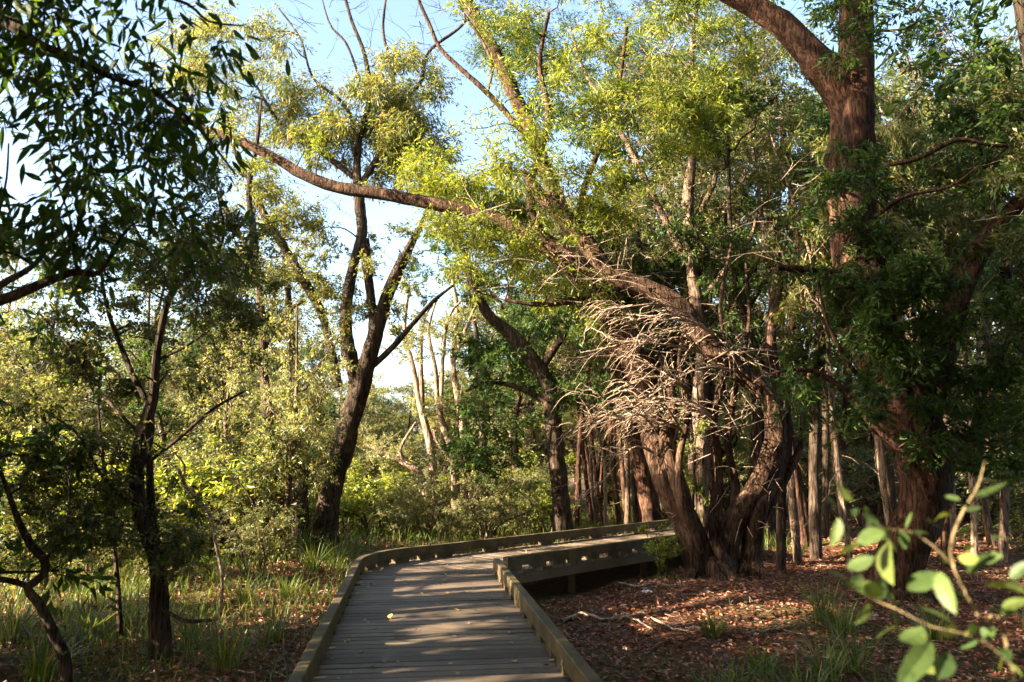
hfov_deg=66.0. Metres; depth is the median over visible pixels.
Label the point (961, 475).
shrub
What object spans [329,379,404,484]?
bushy tree
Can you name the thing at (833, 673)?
grass tussock
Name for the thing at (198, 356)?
bushy tree
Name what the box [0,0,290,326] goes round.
overhanging tree
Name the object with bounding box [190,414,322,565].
shrub
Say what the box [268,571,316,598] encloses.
grass tussock
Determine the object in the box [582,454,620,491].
shrub
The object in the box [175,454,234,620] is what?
dead branch
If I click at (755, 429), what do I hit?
tree
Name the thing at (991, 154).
tree
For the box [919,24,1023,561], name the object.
tree
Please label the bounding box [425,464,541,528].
shrub
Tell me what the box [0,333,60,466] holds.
bushy tree
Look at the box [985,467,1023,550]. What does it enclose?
shrub
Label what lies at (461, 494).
shrub
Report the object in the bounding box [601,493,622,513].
shrub
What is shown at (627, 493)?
tree
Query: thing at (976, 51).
tree
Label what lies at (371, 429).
bushy tree
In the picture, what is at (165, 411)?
tree
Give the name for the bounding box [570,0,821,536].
pale trunk tree
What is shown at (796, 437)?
bushy tree
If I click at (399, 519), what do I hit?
shrub
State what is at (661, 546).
shrub
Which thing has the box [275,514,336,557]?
grass tussock
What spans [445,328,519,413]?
bushy tree
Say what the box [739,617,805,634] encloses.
fallen stick
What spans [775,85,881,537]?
tree
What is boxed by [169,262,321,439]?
bushy tree
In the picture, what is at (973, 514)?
tree
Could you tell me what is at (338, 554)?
grass tussock
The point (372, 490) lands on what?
shrub
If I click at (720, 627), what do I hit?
grass tussock
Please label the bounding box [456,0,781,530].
smooth red tree
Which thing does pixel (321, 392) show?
bushy tree
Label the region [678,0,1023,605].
red bark tree
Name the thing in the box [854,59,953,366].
tree
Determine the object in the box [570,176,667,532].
tree
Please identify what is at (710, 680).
grass tussock
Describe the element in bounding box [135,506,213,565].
shrub
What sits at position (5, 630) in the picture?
grass tussock
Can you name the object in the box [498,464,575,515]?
shrub
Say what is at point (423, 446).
bushy tree
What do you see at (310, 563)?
grass tussock
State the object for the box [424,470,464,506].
shrub
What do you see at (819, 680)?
grass tussock
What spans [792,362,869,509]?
bushy tree
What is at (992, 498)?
shrub
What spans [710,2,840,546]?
tree
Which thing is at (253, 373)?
bushy tree
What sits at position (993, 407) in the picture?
bushy tree
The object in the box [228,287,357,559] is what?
bushy tree
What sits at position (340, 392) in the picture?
bushy tree
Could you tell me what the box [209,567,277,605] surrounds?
grass tussock
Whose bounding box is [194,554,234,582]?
grass tussock
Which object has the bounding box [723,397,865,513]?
shrub
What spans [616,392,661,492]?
bushy tree
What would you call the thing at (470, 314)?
pale sunlit tree
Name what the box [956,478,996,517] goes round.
shrub
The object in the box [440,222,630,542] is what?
leaning dark tree
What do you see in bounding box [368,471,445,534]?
shrub
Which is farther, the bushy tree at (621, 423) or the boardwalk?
the bushy tree at (621, 423)
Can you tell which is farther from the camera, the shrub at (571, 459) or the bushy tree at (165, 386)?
the bushy tree at (165, 386)
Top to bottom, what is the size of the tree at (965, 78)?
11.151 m
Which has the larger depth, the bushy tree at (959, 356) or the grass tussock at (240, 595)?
the bushy tree at (959, 356)
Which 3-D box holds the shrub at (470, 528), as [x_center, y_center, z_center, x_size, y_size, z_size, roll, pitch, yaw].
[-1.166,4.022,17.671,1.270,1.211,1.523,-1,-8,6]
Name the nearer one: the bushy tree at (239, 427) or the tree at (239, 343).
the tree at (239, 343)
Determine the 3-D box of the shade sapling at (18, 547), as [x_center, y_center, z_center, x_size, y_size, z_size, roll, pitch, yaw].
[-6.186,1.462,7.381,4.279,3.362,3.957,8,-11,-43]
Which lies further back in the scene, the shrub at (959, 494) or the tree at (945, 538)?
the shrub at (959, 494)
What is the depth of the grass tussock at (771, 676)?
6.57 m
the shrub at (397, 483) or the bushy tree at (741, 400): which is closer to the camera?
the shrub at (397, 483)
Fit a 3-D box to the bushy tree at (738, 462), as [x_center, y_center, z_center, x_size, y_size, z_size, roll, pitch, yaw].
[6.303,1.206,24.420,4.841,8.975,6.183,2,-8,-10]
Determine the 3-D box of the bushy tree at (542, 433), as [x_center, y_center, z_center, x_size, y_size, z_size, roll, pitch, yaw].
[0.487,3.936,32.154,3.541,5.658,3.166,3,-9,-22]
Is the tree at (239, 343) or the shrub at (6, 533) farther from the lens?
the tree at (239, 343)
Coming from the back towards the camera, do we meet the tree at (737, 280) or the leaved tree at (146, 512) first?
the tree at (737, 280)
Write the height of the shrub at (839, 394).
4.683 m
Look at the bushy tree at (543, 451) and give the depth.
32.48 m
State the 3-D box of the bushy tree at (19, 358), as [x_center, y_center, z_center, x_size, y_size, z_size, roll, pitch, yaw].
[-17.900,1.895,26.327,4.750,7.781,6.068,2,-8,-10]
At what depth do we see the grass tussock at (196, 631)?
7.80 m
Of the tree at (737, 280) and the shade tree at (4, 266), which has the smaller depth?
the shade tree at (4, 266)
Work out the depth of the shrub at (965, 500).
22.66 m
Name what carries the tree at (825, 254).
on the ground at (549, 589)
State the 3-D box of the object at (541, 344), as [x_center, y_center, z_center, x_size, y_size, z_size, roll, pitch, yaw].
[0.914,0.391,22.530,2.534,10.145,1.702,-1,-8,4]
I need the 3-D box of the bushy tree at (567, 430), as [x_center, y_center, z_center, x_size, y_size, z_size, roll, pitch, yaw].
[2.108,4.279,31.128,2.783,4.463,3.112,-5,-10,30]
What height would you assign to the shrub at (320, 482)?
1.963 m
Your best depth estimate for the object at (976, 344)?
21.61 m
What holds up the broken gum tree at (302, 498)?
on the ground at (549, 589)
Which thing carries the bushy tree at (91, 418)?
on the ground at (549, 589)
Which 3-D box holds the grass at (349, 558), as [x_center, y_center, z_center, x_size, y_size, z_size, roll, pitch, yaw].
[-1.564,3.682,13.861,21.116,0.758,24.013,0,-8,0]
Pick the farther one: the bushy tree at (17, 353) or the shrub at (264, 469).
the bushy tree at (17, 353)
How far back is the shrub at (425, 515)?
19.80 m
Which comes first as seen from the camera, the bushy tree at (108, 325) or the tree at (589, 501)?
the tree at (589, 501)
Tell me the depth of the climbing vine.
13.79 m
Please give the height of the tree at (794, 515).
10.878 m
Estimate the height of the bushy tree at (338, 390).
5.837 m
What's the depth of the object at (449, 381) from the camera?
26.91 m
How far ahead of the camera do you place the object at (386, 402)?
28.84 m
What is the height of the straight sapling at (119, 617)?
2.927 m
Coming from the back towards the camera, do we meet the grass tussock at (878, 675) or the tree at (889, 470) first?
the tree at (889, 470)
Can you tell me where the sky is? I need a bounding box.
[0,0,1019,455]
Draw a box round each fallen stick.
[186,624,286,649]
[560,609,653,630]
[617,576,664,586]
[651,617,693,632]
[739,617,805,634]
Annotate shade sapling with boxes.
[0,353,127,621]
[0,427,50,524]
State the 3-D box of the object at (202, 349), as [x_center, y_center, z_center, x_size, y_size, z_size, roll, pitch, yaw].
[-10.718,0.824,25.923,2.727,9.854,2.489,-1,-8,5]
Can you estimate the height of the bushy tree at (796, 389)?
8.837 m
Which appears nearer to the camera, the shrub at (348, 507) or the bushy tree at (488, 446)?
the shrub at (348, 507)
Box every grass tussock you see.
[0,585,84,644]
[0,609,98,681]
[19,588,136,641]
[145,603,246,652]
[176,605,289,672]
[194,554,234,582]
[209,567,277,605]
[236,599,311,646]
[255,530,300,560]
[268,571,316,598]
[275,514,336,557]
[294,536,340,573]
[312,531,365,566]
[362,506,397,535]
[429,498,449,530]
[661,651,755,681]
[680,644,789,681]
[684,603,743,638]
[726,651,820,681]
[734,639,802,674]
[747,655,841,681]
[774,624,866,681]
[776,565,849,622]
[785,613,899,675]
[790,585,881,636]
[831,652,917,681]
[870,592,975,643]
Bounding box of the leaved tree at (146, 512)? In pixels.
[0,127,291,664]
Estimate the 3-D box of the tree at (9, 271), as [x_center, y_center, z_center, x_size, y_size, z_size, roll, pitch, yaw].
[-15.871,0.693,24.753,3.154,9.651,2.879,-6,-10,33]
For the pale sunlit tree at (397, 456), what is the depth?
20.20 m
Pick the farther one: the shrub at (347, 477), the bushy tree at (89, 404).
the bushy tree at (89, 404)
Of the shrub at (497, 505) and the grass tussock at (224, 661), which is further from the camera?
the shrub at (497, 505)
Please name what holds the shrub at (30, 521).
on the ground at (549, 589)
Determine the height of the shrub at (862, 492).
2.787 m
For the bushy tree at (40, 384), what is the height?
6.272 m
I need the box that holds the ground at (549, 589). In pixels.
[0,458,1023,681]
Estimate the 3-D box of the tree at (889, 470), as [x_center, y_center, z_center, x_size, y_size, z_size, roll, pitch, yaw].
[6.654,-0.548,14.909,3.015,9.720,2.025,-7,-11,39]
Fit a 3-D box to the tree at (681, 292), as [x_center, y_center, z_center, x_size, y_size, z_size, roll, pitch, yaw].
[4.824,-1.696,22.189,4.613,14.089,5.054,5,-10,-31]
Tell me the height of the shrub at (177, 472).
2.867 m
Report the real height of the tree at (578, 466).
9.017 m
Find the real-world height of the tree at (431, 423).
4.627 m
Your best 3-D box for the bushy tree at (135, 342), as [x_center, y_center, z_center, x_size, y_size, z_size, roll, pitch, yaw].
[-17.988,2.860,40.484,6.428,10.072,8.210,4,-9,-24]
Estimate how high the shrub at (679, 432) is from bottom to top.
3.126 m
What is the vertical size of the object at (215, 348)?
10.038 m
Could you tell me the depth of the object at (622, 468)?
22.03 m
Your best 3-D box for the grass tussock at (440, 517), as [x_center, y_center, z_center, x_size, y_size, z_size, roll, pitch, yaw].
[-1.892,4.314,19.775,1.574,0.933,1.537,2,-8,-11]
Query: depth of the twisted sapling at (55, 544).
6.88 m
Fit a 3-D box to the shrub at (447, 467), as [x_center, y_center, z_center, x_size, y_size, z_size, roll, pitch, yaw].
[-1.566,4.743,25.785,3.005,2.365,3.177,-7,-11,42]
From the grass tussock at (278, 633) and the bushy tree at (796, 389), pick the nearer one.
the grass tussock at (278, 633)
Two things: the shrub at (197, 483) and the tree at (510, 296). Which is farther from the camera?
the tree at (510, 296)
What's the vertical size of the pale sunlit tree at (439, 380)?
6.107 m
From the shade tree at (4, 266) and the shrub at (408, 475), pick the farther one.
the shrub at (408, 475)
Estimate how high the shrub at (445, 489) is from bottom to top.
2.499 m
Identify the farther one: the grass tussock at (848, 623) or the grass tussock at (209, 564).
the grass tussock at (209, 564)
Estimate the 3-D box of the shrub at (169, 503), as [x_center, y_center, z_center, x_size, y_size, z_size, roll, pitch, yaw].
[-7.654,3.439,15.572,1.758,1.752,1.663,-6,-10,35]
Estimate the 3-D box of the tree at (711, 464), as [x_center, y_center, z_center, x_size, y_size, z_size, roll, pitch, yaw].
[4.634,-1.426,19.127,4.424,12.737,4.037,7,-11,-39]
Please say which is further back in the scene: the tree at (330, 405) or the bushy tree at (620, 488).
the bushy tree at (620, 488)
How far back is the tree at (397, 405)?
27.39 m
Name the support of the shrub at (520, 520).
on the ground at (549, 589)
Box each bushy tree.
[0,297,121,468]
[0,299,55,475]
[0,315,46,412]
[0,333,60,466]
[0,339,131,458]
[8,296,124,442]
[23,351,95,424]
[24,364,125,458]
[28,315,132,454]
[69,314,186,441]
[79,340,201,451]
[102,304,208,452]
[111,368,226,468]
[123,334,212,462]
[124,317,221,419]
[126,364,213,463]
[130,311,310,427]
[164,332,305,555]
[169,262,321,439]
[169,322,307,387]
[179,333,259,439]
[214,361,303,442]
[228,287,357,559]
[288,341,344,478]
[305,376,377,460]
[312,380,401,499]
[319,379,405,433]
[327,380,387,476]
[328,411,417,518]
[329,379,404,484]
[363,366,432,474]
[379,384,426,472]
[398,371,455,503]
[415,373,476,503]
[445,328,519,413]
[469,375,545,508]
[471,402,498,463]
[477,409,545,471]
[489,386,563,468]
[494,389,546,470]
[512,335,623,509]
[520,395,577,471]
[536,324,582,497]
[536,360,624,505]
[536,405,599,470]
[585,299,716,479]
[588,379,728,469]
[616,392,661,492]
[622,355,749,468]
[659,287,791,512]
[690,320,765,483]
[785,322,853,475]
[791,345,869,506]
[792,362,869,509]
[949,345,1012,451]
[958,359,1023,479]
[960,327,1019,456]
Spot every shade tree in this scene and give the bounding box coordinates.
[0,35,57,270]
[0,48,167,368]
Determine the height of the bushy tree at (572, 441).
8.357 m
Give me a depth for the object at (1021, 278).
15.39 m
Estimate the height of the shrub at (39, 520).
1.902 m
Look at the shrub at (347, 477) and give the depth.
22.65 m
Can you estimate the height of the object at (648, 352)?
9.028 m
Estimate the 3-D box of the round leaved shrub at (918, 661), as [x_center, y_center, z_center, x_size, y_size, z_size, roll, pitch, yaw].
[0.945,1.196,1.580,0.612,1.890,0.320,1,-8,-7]
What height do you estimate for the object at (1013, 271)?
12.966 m
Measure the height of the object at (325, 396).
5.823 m
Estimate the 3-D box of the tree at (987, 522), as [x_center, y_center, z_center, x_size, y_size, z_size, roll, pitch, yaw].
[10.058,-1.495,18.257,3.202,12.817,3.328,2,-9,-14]
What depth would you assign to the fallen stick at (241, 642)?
7.96 m
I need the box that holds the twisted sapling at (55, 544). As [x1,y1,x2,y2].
[0,432,112,681]
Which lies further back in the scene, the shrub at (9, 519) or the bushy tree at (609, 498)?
the bushy tree at (609, 498)
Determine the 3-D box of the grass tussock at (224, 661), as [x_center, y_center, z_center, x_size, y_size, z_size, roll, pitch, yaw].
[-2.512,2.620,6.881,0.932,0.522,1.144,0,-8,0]
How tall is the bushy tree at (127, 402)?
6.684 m
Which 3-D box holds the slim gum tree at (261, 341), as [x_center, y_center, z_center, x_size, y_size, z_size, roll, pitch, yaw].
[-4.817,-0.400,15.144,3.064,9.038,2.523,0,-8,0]
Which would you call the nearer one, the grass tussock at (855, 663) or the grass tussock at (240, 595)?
the grass tussock at (855, 663)
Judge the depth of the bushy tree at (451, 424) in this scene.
31.59 m
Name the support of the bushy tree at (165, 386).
on the ground at (549, 589)
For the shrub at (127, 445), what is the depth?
20.53 m
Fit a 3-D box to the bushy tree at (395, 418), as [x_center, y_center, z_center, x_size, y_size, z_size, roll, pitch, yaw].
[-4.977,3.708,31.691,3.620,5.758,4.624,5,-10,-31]
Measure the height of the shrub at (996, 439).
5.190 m
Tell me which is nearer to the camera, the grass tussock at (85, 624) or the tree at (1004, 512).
the grass tussock at (85, 624)
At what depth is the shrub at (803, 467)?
26.15 m
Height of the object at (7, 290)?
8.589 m
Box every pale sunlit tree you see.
[355,422,438,530]
[381,290,442,522]
[392,300,468,529]
[437,278,496,508]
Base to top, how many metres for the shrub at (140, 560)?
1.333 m
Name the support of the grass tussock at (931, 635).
on the ground at (549, 589)
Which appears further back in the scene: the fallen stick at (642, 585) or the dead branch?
the fallen stick at (642, 585)
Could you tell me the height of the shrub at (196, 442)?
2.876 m
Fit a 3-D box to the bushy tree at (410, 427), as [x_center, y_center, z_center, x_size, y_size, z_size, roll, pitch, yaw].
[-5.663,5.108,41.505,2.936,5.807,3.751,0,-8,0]
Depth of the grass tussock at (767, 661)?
7.07 m
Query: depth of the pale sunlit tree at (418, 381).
20.99 m
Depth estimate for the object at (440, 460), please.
25.16 m
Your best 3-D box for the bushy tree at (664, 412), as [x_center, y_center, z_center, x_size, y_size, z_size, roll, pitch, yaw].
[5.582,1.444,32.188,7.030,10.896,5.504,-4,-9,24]
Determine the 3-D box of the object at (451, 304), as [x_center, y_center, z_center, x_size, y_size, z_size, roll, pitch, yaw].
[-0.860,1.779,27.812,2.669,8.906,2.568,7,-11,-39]
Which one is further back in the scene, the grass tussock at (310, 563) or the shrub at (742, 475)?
the shrub at (742, 475)
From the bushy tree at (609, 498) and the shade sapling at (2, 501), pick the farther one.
the bushy tree at (609, 498)
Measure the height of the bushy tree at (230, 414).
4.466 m
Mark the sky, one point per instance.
(402, 13)
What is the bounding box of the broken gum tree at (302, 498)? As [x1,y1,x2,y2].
[259,201,347,543]
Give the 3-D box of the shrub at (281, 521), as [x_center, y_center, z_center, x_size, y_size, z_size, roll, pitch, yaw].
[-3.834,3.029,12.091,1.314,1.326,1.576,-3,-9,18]
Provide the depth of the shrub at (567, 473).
25.60 m
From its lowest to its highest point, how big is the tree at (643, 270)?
12.505 m
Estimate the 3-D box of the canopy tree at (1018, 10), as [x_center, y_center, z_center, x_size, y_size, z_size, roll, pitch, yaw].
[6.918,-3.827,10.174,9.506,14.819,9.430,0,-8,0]
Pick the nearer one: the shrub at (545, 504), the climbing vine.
the climbing vine
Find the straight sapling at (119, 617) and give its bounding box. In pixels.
[44,371,155,643]
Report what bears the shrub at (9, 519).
on the ground at (549, 589)
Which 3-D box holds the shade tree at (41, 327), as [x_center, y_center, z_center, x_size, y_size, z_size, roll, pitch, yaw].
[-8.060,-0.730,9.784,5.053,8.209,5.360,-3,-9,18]
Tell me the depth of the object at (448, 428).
25.91 m
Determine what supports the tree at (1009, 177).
on the ground at (549, 589)
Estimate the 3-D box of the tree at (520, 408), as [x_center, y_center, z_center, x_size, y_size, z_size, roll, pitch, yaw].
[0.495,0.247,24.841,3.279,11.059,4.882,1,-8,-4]
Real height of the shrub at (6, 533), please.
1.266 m
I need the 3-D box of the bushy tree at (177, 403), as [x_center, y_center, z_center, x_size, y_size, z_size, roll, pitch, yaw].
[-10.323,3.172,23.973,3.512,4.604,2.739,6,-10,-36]
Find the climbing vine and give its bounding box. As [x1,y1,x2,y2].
[676,383,710,526]
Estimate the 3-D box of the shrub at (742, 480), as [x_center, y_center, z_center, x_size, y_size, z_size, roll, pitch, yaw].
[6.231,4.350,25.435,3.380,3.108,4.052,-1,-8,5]
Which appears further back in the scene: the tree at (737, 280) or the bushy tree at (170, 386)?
the bushy tree at (170, 386)
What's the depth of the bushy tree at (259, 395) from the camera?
29.14 m
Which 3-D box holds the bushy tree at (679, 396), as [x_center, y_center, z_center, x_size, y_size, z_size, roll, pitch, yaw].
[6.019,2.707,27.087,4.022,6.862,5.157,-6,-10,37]
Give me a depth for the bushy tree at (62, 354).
29.55 m
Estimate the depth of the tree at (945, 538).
14.56 m
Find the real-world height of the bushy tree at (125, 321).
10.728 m
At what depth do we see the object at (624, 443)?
23.17 m
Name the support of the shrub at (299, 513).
on the ground at (549, 589)
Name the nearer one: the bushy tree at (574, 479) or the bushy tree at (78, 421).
the bushy tree at (78, 421)
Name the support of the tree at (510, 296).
on the ground at (549, 589)
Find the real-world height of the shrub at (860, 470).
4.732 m
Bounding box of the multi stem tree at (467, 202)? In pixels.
[169,0,823,582]
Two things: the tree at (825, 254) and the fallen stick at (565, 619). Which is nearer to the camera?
the fallen stick at (565, 619)
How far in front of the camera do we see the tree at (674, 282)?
20.33 m
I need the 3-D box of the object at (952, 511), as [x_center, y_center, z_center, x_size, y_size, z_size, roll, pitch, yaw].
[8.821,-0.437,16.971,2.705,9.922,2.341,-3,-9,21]
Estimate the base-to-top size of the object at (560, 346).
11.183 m
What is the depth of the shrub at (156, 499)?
18.57 m
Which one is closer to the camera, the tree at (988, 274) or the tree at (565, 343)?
the tree at (988, 274)
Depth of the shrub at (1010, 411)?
25.98 m
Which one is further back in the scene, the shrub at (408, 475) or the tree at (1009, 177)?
the shrub at (408, 475)
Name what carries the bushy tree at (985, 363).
on the ground at (549, 589)
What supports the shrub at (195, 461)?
on the ground at (549, 589)
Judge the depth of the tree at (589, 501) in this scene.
19.98 m
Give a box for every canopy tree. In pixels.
[769,0,1023,67]
[867,0,1023,148]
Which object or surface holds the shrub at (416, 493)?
on the ground at (549, 589)
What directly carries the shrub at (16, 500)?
on the ground at (549, 589)
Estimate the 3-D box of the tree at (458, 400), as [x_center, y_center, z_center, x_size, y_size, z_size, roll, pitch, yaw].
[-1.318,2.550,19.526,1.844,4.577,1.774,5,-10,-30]
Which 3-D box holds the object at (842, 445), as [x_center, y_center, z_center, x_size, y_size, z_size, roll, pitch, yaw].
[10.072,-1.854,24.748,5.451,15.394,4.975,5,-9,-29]
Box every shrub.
[0,422,165,563]
[0,472,62,558]
[0,479,100,596]
[0,501,14,539]
[0,502,46,568]
[1,466,43,553]
[3,438,205,553]
[4,470,74,557]
[19,428,193,513]
[63,513,161,574]
[73,428,269,567]
[79,518,122,558]
[116,497,175,543]
[122,497,225,586]
[123,416,221,525]
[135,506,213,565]
[145,428,267,533]
[159,422,229,521]
[171,416,308,540]
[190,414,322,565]
[202,496,304,574]
[211,489,306,542]
[307,457,421,538]
[308,467,355,504]
[308,470,364,520]
[308,486,382,537]
[309,498,317,522]
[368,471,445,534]
[369,458,428,513]
[372,486,451,539]
[385,449,495,531]
[395,503,443,530]
[402,479,444,512]
[421,453,505,506]
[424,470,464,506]
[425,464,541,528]
[434,494,487,540]
[453,468,576,538]
[460,476,515,523]
[469,493,540,534]
[473,463,572,529]
[496,450,581,523]
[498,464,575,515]
[507,482,580,533]
[530,462,575,491]
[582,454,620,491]
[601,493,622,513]
[616,431,694,503]
[636,521,684,580]
[659,499,670,527]
[683,448,747,488]
[718,406,787,496]
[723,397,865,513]
[724,473,787,524]
[737,428,879,512]
[799,435,898,527]
[804,386,883,512]
[820,396,1023,513]
[826,461,1023,681]
[878,457,967,501]
[878,461,963,529]
[953,389,1023,514]
[955,444,1023,540]
[955,450,1023,504]
[956,428,1022,521]
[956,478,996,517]
[983,386,1023,477]
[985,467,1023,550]
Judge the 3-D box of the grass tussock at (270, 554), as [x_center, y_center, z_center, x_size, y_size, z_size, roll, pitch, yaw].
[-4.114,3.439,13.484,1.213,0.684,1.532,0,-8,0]
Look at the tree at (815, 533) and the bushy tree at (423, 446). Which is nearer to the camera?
the tree at (815, 533)
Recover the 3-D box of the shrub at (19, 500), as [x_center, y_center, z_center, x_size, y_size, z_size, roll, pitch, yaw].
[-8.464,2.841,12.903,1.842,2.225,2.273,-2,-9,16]
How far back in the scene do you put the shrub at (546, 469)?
20.54 m
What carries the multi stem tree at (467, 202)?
on the ground at (549, 589)
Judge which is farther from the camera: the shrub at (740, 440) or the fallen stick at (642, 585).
the shrub at (740, 440)
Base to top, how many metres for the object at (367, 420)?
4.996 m
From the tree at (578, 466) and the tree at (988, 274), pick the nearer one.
the tree at (988, 274)
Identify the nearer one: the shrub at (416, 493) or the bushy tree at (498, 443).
the shrub at (416, 493)
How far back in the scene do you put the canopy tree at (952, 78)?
8.90 m
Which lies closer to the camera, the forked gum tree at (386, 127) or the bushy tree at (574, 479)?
the forked gum tree at (386, 127)
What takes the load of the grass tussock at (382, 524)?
on the ground at (549, 589)
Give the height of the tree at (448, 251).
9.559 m
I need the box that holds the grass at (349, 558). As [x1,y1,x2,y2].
[0,504,1023,681]
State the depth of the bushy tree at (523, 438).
29.93 m
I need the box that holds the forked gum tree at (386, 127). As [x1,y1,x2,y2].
[143,0,475,551]
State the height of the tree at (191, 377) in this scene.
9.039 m
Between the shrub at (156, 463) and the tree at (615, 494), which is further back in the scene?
the tree at (615, 494)
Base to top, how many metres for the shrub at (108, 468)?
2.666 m
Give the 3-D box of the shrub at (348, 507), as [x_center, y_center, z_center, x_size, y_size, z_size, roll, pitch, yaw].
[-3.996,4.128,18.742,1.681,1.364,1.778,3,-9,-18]
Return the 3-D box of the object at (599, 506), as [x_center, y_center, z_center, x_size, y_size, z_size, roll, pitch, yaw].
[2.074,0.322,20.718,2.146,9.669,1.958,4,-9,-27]
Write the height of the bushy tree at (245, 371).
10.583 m
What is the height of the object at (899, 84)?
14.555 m
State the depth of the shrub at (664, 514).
20.81 m
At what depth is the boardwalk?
7.42 m
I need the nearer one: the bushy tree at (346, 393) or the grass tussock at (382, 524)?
the grass tussock at (382, 524)
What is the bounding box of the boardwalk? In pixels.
[288,519,763,681]
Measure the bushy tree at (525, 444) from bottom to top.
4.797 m
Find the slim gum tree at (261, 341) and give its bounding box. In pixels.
[192,99,340,552]
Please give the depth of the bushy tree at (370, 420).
29.65 m
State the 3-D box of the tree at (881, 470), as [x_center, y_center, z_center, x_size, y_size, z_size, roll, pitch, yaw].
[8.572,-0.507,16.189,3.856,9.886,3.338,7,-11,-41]
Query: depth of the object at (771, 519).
20.33 m
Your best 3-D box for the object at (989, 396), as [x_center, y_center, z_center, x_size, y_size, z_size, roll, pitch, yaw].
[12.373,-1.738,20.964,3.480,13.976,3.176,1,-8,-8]
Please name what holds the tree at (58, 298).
on the ground at (549, 589)
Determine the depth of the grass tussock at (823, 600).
9.01 m
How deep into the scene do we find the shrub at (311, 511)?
20.13 m
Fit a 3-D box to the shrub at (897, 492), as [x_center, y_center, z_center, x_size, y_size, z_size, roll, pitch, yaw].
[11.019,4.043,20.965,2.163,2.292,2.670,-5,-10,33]
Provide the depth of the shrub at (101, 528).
13.18 m

